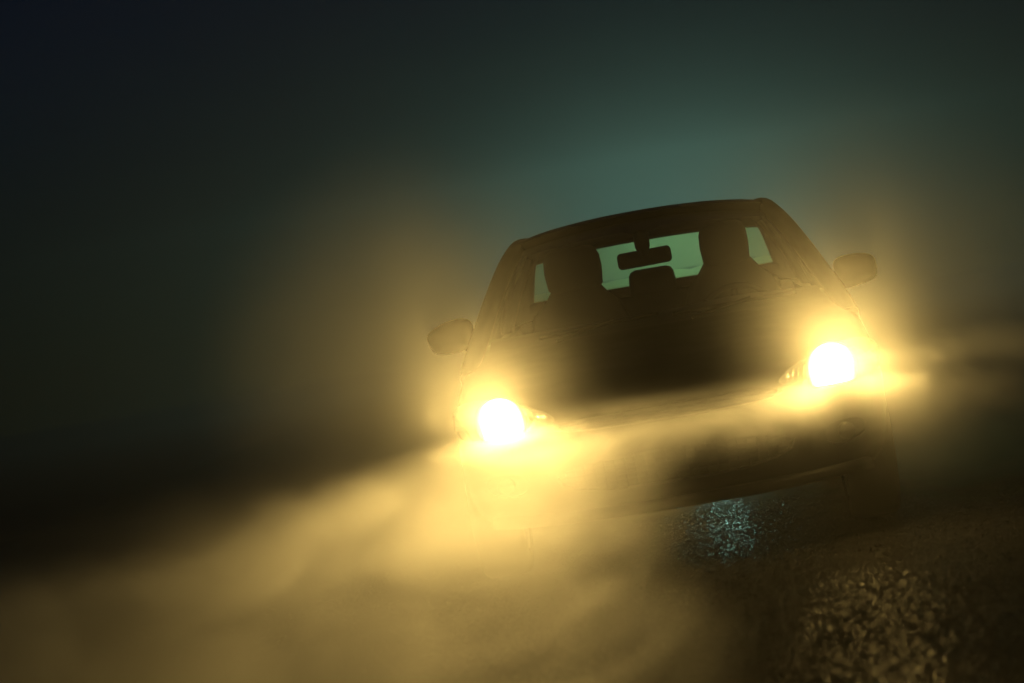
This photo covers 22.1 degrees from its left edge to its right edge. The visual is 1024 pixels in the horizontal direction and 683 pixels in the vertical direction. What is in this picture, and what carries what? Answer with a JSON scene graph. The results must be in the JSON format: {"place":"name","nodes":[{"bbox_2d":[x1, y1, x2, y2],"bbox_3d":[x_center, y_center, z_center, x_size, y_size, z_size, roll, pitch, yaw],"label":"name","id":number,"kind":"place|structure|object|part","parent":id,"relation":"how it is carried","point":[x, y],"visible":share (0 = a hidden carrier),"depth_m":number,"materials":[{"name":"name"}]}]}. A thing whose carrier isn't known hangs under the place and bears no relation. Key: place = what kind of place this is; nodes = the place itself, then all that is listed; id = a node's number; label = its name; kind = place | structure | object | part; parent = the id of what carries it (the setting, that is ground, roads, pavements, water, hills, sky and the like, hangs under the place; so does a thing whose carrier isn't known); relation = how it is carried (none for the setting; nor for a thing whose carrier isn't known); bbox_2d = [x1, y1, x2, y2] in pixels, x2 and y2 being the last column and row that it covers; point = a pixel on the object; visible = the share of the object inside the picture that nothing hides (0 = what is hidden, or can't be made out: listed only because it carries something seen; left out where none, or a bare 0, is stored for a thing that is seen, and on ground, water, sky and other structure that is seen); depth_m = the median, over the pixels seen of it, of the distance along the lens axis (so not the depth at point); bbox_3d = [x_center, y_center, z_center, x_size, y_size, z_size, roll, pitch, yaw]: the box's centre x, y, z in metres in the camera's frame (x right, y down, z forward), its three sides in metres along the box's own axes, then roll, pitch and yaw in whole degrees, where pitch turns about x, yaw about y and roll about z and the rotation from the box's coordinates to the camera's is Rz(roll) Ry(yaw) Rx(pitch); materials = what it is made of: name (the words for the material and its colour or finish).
{"place":"outdoors","nodes":[
{"label":"outdoors","id":0,"kind":"place"},
{"bbox_2d":[0,297,1023,682],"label":"road","id":1,"kind":"structure","parent":0,"point":[306,517],"depth_m":11.24,"materials":[{"name":"grey asphalt"}]},
{"bbox_2d":[427,198,899,577],"bbox_3d":[0.703,0.091,12.303,2.000,1.488,4.318,-10,1,4],"label":"car","id":2,"kind":"object","parent":1,"relation":"on","point":[732,369],"visible":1,"depth_m":10.51,"materials":[{"name":"paint"}]},
{"bbox_3d":[0.013,-0.244,13.160,0.225,0.436,1.165,-10,1,4],"label":"side window","id":3,"kind":"part","parent":2,"relation":"part of","materials":[{"name":"black glass"}]},
{"bbox_2d":[0,263,1023,543],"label":"ground","id":4,"kind":"structure","parent":0,"point":[52,475],"depth_m":42.04,"materials":[{"name":"black"}]},
{"bbox_2d":[0,0,1023,436],"label":"sky","id":5,"kind":"structure","parent":0,"point":[201,201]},
{"bbox_2d":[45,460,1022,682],"bbox_3d":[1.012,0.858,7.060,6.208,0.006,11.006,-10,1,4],"label":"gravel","id":6,"kind":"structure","parent":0,"point":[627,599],"depth_m":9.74,"materials":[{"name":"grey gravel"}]}
]}

